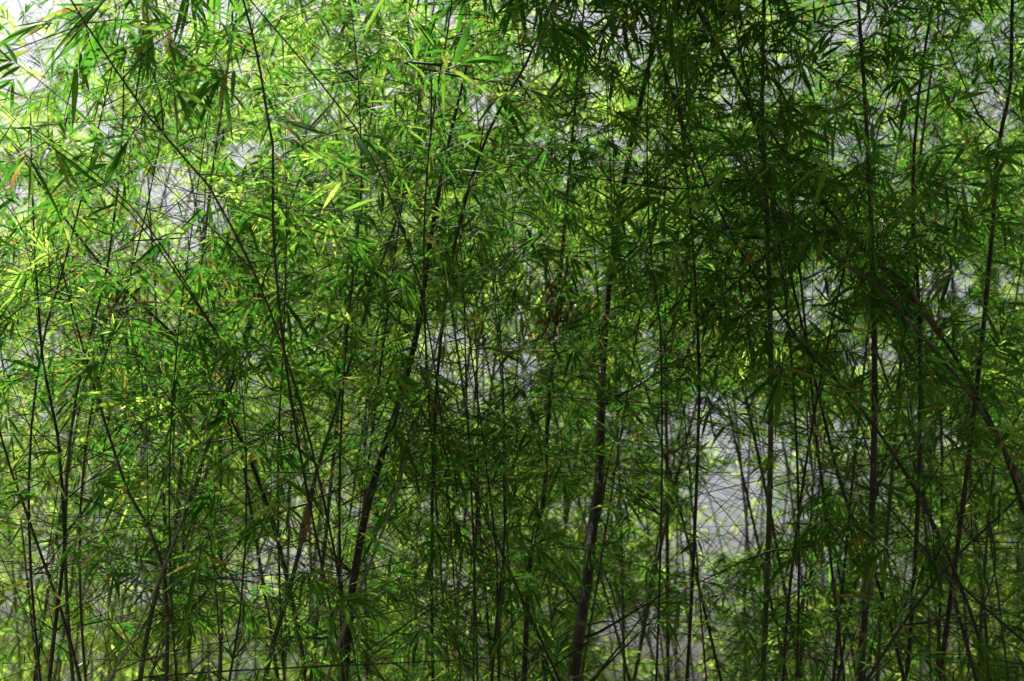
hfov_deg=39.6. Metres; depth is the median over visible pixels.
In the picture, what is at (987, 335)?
bamboo
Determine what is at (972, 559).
bamboo
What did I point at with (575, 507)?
bamboo
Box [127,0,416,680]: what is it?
bamboo
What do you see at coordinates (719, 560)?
bamboo
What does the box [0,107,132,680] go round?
bamboo
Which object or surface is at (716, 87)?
bamboo
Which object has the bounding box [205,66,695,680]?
bamboo
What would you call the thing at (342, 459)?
bamboo
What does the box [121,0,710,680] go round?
bamboo
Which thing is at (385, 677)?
bamboo
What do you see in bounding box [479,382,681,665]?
bamboo
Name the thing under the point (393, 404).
bamboo
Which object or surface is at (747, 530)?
bamboo
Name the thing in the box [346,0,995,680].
bamboo
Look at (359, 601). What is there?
bamboo
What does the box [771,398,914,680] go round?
bamboo
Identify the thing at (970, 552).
bamboo
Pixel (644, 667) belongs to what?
bamboo
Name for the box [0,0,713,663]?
bamboo
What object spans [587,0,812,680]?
bamboo
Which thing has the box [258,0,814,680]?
bamboo
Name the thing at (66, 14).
bamboo
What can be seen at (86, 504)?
bamboo
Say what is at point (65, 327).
bamboo
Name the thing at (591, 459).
bamboo
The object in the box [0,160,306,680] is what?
bamboo
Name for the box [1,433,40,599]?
bamboo
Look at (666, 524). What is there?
bamboo
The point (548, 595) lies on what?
bamboo
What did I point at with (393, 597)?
bamboo
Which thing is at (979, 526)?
bamboo
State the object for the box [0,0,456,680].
bamboo
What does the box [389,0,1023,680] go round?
bamboo
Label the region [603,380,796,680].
bamboo
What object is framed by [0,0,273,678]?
bamboo
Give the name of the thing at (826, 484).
bamboo
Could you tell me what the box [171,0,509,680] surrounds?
bamboo
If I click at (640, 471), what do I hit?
bamboo
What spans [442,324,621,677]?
bamboo
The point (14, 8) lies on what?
sky
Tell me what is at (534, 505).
bamboo
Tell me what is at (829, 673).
bamboo
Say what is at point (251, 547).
bamboo
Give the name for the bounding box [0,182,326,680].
bamboo
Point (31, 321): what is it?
bamboo
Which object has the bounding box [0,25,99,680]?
bamboo
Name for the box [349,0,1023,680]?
bamboo
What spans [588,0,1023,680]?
bamboo
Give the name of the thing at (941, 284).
bamboo
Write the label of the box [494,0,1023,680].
bamboo
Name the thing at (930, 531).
bamboo
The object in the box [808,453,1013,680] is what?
bamboo
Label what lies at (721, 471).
bamboo
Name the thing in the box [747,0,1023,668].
bamboo
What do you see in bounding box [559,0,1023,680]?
bamboo
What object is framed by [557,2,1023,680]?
bamboo
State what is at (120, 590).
bamboo
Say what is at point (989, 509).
bamboo
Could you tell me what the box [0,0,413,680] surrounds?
bamboo
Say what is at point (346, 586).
bamboo
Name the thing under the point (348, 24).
bamboo
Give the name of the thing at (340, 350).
bamboo
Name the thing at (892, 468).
bamboo
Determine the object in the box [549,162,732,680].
bamboo
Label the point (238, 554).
bamboo
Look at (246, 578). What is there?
bamboo
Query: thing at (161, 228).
bamboo
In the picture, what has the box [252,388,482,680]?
bamboo
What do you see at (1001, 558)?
bamboo
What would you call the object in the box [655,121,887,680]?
bamboo
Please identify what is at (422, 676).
bamboo
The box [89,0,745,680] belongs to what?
bamboo
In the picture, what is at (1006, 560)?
bamboo
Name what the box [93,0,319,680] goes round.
bamboo
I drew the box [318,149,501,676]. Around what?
bamboo
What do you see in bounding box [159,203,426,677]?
bamboo
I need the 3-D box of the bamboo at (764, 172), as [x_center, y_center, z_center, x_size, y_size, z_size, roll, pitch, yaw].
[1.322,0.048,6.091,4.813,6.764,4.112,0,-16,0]
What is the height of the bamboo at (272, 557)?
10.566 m
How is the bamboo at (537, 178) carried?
on the ground
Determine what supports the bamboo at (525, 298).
on the ground
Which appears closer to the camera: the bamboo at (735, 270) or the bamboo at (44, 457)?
the bamboo at (735, 270)
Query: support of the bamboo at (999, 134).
on the ground
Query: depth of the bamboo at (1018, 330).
8.66 m
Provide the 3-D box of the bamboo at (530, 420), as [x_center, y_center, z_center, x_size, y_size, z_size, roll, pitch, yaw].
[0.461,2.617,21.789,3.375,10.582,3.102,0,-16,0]
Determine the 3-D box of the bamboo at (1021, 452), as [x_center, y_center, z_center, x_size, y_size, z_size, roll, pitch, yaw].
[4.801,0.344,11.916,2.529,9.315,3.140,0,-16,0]
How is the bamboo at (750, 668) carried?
on the ground
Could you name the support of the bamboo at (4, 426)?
on the ground
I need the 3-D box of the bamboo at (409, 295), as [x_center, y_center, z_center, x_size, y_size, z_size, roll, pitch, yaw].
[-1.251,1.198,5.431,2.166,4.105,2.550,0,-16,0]
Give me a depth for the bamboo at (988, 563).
16.31 m
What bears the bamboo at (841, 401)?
on the ground
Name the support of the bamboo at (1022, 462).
on the ground
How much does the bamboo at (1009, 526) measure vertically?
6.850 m
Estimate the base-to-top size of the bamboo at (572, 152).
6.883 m
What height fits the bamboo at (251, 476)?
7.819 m
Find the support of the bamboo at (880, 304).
on the ground
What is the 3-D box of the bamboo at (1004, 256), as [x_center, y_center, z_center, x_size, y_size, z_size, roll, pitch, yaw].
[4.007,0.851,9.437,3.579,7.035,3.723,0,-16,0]
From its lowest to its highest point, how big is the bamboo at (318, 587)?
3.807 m
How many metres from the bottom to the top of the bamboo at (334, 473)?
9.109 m
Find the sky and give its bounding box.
[0,0,1023,680]
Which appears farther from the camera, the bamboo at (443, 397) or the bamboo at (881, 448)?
the bamboo at (443, 397)
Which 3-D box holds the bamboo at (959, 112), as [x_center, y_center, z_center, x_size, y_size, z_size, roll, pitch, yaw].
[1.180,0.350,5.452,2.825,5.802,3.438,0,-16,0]
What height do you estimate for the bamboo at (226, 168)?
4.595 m
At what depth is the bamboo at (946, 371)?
15.22 m
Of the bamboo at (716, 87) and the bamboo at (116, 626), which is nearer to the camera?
the bamboo at (116, 626)
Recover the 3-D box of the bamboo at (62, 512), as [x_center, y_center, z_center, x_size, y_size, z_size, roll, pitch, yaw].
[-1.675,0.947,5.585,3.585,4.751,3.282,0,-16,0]
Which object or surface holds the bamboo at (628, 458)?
on the ground
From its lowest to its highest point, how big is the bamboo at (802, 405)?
10.379 m
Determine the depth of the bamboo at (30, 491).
21.73 m
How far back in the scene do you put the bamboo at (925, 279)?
12.09 m
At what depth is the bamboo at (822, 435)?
16.66 m
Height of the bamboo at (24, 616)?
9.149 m
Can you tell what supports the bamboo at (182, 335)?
on the ground
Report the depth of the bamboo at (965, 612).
9.74 m
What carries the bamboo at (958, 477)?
on the ground
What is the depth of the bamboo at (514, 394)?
9.47 m
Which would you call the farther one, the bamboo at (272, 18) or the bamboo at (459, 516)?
the bamboo at (459, 516)
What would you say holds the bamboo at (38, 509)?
on the ground
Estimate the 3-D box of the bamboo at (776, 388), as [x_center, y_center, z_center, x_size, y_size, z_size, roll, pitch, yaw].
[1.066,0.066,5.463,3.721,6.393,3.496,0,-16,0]
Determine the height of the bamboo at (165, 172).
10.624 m
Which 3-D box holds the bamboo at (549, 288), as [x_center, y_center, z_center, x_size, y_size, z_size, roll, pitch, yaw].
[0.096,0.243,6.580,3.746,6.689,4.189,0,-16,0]
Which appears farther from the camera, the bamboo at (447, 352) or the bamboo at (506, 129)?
the bamboo at (447, 352)
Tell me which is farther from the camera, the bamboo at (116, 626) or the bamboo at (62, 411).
the bamboo at (62, 411)
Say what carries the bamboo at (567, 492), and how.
on the ground
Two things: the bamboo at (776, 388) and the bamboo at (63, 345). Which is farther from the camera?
the bamboo at (63, 345)
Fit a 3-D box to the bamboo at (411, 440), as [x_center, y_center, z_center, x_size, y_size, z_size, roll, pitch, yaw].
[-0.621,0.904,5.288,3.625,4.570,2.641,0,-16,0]
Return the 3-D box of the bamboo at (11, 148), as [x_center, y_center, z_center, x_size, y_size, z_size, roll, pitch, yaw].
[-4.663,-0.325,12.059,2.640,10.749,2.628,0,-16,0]
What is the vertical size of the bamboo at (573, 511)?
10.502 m
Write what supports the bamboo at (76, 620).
on the ground
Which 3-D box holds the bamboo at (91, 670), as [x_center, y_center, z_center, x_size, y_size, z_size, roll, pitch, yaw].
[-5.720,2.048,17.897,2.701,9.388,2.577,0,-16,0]
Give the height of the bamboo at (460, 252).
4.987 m
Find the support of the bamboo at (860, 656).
on the ground
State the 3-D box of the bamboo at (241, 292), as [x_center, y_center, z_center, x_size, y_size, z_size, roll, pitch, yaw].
[-2.174,0.732,9.893,4.212,7.480,3.768,0,-16,0]
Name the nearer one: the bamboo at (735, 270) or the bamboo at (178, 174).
the bamboo at (735, 270)
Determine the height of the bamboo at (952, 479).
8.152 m
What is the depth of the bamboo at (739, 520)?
21.79 m
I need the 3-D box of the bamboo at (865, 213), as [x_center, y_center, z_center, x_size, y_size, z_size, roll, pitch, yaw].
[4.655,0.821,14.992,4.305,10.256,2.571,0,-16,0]
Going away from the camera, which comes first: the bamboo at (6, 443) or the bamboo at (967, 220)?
the bamboo at (967, 220)
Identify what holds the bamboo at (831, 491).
on the ground
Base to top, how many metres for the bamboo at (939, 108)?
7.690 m
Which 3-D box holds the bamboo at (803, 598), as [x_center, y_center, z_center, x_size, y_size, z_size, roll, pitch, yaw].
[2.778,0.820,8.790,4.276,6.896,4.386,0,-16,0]
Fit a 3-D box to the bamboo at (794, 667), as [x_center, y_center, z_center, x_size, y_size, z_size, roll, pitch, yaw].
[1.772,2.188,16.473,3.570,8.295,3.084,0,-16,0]
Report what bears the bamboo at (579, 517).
on the ground
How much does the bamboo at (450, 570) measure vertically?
9.001 m
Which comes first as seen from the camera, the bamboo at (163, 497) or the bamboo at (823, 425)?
the bamboo at (163, 497)
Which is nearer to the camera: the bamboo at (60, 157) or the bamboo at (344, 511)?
the bamboo at (60, 157)
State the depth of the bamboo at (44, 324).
14.73 m
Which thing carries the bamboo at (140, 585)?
on the ground
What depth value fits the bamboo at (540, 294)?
8.25 m
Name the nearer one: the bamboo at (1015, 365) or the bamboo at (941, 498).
the bamboo at (941, 498)
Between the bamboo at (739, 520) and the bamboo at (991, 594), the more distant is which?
the bamboo at (739, 520)
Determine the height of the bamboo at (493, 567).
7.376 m
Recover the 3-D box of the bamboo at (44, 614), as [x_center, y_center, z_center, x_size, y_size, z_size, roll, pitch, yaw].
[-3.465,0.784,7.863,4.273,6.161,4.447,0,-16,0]
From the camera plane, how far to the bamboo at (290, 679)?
17.85 m
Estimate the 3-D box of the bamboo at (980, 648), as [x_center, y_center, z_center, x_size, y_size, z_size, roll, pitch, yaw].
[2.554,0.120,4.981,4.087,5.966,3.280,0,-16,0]
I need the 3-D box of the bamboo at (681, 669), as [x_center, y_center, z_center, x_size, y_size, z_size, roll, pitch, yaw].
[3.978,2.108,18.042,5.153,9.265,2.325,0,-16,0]
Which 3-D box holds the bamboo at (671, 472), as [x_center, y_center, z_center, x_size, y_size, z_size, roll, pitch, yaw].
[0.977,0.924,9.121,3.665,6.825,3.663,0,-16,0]
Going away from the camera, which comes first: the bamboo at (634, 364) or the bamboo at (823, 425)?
the bamboo at (634, 364)
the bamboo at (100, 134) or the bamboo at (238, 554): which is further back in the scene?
the bamboo at (238, 554)
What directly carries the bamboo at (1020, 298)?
on the ground
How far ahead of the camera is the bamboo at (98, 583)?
12.85 m
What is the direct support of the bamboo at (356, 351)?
on the ground
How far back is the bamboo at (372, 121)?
12.20 m
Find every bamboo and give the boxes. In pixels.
[0,0,127,629]
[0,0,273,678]
[0,0,296,680]
[0,0,354,680]
[0,0,371,680]
[0,0,385,680]
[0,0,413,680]
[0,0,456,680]
[0,0,490,680]
[0,0,507,680]
[0,0,535,680]
[0,0,553,680]
[0,0,563,680]
[0,0,622,680]
[0,0,624,680]
[0,0,649,680]
[0,0,675,680]
[0,0,679,680]
[0,0,681,680]
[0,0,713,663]
[0,0,723,680]
[0,1,354,649]
[0,3,342,680]
[0,5,75,551]
[0,6,393,680]
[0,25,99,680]
[0,28,835,680]
[0,31,833,680]
[0,35,464,680]
[0,37,740,680]
[0,46,460,528]
[0,60,253,680]
[0,70,242,679]
[0,81,239,680]
[0,83,132,541]
[0,90,189,673]
[0,92,343,680]
[0,101,199,680]
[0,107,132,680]
[0,123,214,680]
[0,126,431,680]
[0,144,128,680]
[0,149,265,680]
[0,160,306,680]
[0,173,772,680]
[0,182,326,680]
[0,200,188,679]
[0,203,200,680]
[0,325,73,664]
[0,342,42,637]
[0,393,96,680]
[0,436,130,680]
[0,474,45,658]
[1,0,349,680]
[1,0,706,680]
[1,0,801,680]
[1,3,813,680]
[1,157,167,680]
[1,221,169,680]
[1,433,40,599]
[2,0,523,680]
[2,39,633,680]
[2,128,413,680]
[3,242,151,680]
[4,0,581,680]
[5,1,335,680]
[5,2,498,677]
[6,0,741,680]
[12,0,883,680]
[18,0,282,680]
[26,312,205,680]
[29,192,293,680]
[46,361,298,680]
[48,0,930,680]
[55,66,906,680]
[65,430,210,678]
[68,63,347,680]
[70,0,707,680]
[75,60,689,680]
[81,412,241,680]
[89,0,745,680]
[89,162,409,680]
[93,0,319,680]
[107,240,285,680]
[120,81,415,680]
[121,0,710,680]
[123,0,708,680]
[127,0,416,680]
[127,321,329,680]
[131,330,316,672]
[133,439,699,680]
[134,71,737,680]
[142,310,382,676]
[143,114,378,680]
[143,310,326,680]
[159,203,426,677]
[159,305,425,680]
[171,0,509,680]
[176,0,1023,680]
[180,54,485,680]
[183,0,885,680]
[191,124,419,680]
[194,9,457,680]
[194,11,413,680]
[196,0,833,680]
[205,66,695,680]
[210,0,469,680]
[215,0,887,680]
[217,220,437,679]
[223,97,605,680]
[227,48,723,680]
[236,165,436,672]
[249,0,647,680]
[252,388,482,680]
[256,11,500,677]
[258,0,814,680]
[258,22,732,680]
[260,481,472,680]
[263,0,1023,680]
[268,0,857,680]
[268,129,852,680]
[268,330,449,674]
[270,7,651,678]
[270,173,513,678]
[276,0,603,665]
[282,0,827,680]
[283,67,465,676]
[284,277,442,680]
[290,223,469,679]
[293,40,613,680]
[298,0,1023,597]
[301,314,502,674]
[307,78,667,680]
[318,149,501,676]
[319,2,1023,669]
[321,0,1022,680]
[323,79,660,680]
[324,334,518,670]
[336,0,1023,679]
[338,0,1023,680]
[342,12,654,675]
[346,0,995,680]
[346,368,618,680]
[349,0,639,680]
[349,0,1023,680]
[351,8,637,662]
[354,0,615,680]
[359,148,543,680]
[360,0,1014,680]
[377,264,515,680]
[381,68,777,680]
[383,304,626,680]
[384,285,652,655]
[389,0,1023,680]
[392,0,679,680]
[395,2,896,680]
[402,0,911,680]
[408,0,1023,680]
[408,8,698,678]
[414,0,1023,680]
[418,0,627,678]
[418,0,1023,680]
[424,0,1023,680]
[431,0,1023,680]
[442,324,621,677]
[445,145,956,680]
[449,0,969,680]
[458,1,892,680]
[459,188,645,679]
[461,0,1023,680]
[461,103,692,680]
[465,182,1023,680]
[467,134,710,662]
[478,321,718,650]
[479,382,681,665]
[484,283,668,678]
[484,367,647,673]
[485,185,718,679]
[485,196,693,679]
[491,15,818,653]
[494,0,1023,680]
[498,268,735,680]
[499,0,1023,680]
[515,211,808,680]
[529,9,835,680]
[540,0,1023,680]
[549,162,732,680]
[551,174,755,680]
[554,0,1023,680]
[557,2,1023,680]
[558,10,890,679]
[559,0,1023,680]
[569,265,756,680]
[573,6,935,680]
[580,0,1023,680]
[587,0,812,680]
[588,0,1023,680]
[589,0,1023,598]
[591,147,925,680]
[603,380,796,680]
[607,0,1023,673]
[613,0,900,680]
[613,4,1023,680]
[614,0,1023,659]
[616,124,1012,679]
[626,156,991,680]
[631,75,1023,680]
[635,130,976,680]
[637,58,1023,680]
[645,0,1023,680]
[645,5,1023,680]
[654,157,1023,680]
[654,216,896,680]
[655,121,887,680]
[659,199,1023,680]
[673,367,850,678]
[681,99,941,677]
[692,0,1023,680]
[694,0,902,680]
[697,34,1023,680]
[697,64,942,680]
[702,33,1022,680]
[708,219,1023,680]
[709,180,998,680]
[731,1,1023,576]
[733,69,946,680]
[736,3,972,680]
[742,222,945,680]
[742,262,1012,679]
[743,63,935,678]
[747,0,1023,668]
[752,66,1023,572]
[754,9,1023,680]
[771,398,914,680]
[777,1,1023,680]
[790,74,1023,680]
[798,255,1002,674]
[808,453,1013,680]
[816,55,1023,629]
[817,0,1023,680]
[831,276,1023,639]
[848,217,1023,679]
[853,0,1023,680]
[857,174,1023,675]
[860,359,1023,674]
[867,51,1023,680]
[867,217,1021,680]
[877,39,1023,485]
[877,259,1022,680]
[880,182,1022,680]
[885,278,1023,673]
[887,443,1015,676]
[889,285,1023,680]
[893,361,1023,680]
[901,99,1023,643]
[903,320,1023,679]
[934,0,1023,489]
[942,186,1021,292]
[943,390,1023,657]
[950,110,1023,680]
[953,181,1023,607]
[953,183,1023,567]
[954,1,1023,675]
[972,334,1022,654]
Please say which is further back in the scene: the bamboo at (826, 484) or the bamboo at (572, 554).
the bamboo at (572, 554)
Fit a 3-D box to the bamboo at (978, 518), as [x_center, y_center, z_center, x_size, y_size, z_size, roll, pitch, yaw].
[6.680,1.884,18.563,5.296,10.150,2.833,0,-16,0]
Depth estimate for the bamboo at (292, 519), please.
19.72 m
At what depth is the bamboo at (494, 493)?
11.80 m
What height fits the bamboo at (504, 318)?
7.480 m
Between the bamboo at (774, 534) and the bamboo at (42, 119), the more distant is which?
the bamboo at (42, 119)
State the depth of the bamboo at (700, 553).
18.33 m
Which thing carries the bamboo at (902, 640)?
on the ground
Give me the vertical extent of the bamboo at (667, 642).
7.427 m
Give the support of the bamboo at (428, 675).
on the ground
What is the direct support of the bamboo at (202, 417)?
on the ground
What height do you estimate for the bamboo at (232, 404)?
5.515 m
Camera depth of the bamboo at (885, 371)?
9.10 m
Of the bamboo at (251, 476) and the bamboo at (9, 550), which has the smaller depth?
the bamboo at (251, 476)
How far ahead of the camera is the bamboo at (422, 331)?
13.78 m
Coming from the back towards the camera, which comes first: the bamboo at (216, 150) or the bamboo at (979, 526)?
the bamboo at (979, 526)
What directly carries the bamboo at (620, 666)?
on the ground
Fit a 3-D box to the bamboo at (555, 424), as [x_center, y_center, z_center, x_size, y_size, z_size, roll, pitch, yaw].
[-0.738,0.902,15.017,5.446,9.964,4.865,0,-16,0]
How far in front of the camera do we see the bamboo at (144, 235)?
12.44 m
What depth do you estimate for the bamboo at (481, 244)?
5.14 m
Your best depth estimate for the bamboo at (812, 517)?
15.48 m
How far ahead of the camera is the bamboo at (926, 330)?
9.40 m
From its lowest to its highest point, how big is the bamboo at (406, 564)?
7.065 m
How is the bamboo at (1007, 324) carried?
on the ground
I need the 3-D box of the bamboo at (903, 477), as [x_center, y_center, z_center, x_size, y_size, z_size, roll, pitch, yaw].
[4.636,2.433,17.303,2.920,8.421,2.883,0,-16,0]
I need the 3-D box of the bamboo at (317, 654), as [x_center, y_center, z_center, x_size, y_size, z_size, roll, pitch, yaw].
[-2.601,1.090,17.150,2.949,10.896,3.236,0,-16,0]
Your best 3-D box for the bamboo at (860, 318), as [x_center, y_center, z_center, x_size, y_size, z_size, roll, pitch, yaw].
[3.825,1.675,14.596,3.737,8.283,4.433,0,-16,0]
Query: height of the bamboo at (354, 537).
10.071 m
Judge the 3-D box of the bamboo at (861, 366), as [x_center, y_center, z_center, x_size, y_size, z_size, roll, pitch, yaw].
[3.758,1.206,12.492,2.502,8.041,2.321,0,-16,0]
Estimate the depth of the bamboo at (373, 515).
18.44 m
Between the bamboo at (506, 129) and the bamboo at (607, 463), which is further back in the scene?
the bamboo at (607, 463)
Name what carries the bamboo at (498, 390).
on the ground
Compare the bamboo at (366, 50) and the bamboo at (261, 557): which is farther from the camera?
the bamboo at (261, 557)
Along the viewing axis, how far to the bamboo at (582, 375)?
5.44 m
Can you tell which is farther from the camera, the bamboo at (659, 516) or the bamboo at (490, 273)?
the bamboo at (490, 273)
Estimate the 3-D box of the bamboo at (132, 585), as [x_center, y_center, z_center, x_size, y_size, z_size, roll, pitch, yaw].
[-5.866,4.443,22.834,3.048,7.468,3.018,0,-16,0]
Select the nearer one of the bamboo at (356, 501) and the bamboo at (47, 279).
the bamboo at (47, 279)
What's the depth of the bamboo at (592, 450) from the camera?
5.66 m
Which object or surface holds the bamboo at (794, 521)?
on the ground
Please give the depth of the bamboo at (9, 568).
13.67 m
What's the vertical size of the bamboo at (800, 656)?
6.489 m
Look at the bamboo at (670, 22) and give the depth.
5.88 m
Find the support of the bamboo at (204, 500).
on the ground
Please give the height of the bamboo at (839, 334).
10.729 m
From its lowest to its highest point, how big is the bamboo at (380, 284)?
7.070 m
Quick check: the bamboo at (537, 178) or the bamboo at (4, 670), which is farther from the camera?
the bamboo at (4, 670)
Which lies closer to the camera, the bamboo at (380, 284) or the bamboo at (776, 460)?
the bamboo at (380, 284)
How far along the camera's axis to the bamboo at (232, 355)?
5.06 m
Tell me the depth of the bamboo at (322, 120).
7.80 m
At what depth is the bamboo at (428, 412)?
8.63 m
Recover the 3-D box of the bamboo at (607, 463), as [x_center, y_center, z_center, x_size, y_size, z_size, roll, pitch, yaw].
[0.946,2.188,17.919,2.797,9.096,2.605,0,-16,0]
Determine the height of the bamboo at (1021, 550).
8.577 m
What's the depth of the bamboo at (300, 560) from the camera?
22.78 m
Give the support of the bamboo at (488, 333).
on the ground
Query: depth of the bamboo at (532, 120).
17.07 m
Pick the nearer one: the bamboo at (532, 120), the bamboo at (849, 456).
the bamboo at (849, 456)
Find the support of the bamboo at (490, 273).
on the ground
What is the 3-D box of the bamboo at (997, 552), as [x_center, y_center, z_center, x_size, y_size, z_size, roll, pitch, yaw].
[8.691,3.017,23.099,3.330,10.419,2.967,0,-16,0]
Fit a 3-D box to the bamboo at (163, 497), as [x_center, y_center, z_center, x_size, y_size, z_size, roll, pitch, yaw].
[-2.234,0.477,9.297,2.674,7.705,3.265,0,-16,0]
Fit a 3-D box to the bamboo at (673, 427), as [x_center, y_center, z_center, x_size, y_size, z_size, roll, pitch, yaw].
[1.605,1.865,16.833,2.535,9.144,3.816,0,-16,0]
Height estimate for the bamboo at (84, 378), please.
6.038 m
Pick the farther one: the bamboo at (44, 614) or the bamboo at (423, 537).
the bamboo at (423, 537)
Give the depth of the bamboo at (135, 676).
16.16 m
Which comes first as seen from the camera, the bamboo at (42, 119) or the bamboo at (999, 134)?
the bamboo at (999, 134)
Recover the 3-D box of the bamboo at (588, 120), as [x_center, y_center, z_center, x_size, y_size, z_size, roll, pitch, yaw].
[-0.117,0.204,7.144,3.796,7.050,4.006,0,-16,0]
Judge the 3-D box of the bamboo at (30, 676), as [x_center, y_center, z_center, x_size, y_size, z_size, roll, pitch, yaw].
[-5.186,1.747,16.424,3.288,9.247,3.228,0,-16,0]
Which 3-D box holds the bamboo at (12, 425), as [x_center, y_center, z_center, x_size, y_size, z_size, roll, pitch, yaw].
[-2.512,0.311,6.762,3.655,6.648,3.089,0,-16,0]
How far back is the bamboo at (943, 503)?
19.85 m
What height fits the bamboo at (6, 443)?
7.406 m
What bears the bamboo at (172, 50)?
on the ground
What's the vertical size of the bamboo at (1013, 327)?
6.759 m
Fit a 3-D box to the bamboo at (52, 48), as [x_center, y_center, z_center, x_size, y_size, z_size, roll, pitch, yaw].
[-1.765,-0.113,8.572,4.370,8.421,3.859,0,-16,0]
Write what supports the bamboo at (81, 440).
on the ground
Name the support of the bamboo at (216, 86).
on the ground
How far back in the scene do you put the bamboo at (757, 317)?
13.95 m
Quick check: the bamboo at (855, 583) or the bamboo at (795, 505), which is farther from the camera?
the bamboo at (795, 505)
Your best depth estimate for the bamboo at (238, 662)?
14.62 m
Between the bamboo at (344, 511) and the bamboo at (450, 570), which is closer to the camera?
the bamboo at (450, 570)
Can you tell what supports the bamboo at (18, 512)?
on the ground
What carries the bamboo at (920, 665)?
on the ground
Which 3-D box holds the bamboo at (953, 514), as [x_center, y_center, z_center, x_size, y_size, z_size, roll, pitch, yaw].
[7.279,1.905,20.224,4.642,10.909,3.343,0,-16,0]
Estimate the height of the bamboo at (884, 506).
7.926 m
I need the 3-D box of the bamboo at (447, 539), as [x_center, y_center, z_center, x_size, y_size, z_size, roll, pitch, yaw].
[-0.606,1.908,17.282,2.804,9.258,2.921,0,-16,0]
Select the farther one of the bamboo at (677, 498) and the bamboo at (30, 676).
the bamboo at (30, 676)
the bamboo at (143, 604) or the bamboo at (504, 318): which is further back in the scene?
the bamboo at (143, 604)
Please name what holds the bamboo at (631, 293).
on the ground
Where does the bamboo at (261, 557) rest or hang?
on the ground
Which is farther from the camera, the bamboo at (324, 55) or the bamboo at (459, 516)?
the bamboo at (459, 516)
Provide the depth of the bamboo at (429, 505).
19.14 m
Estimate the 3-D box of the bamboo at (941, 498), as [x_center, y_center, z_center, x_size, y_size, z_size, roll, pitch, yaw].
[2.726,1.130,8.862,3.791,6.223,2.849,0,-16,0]
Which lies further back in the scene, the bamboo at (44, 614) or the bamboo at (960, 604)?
the bamboo at (960, 604)
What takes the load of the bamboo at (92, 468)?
on the ground
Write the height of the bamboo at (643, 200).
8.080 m
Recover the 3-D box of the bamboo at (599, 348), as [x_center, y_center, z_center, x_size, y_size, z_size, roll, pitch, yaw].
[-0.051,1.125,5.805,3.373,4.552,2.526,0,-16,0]
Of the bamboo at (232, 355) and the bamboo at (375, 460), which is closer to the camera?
the bamboo at (232, 355)
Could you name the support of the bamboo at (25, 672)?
on the ground
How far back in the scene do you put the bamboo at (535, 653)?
12.45 m
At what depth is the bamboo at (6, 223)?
13.72 m
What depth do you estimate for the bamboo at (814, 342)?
17.83 m
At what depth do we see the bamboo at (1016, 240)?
22.56 m
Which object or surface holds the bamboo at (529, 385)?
on the ground
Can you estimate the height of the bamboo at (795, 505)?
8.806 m
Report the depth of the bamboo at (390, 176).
5.01 m

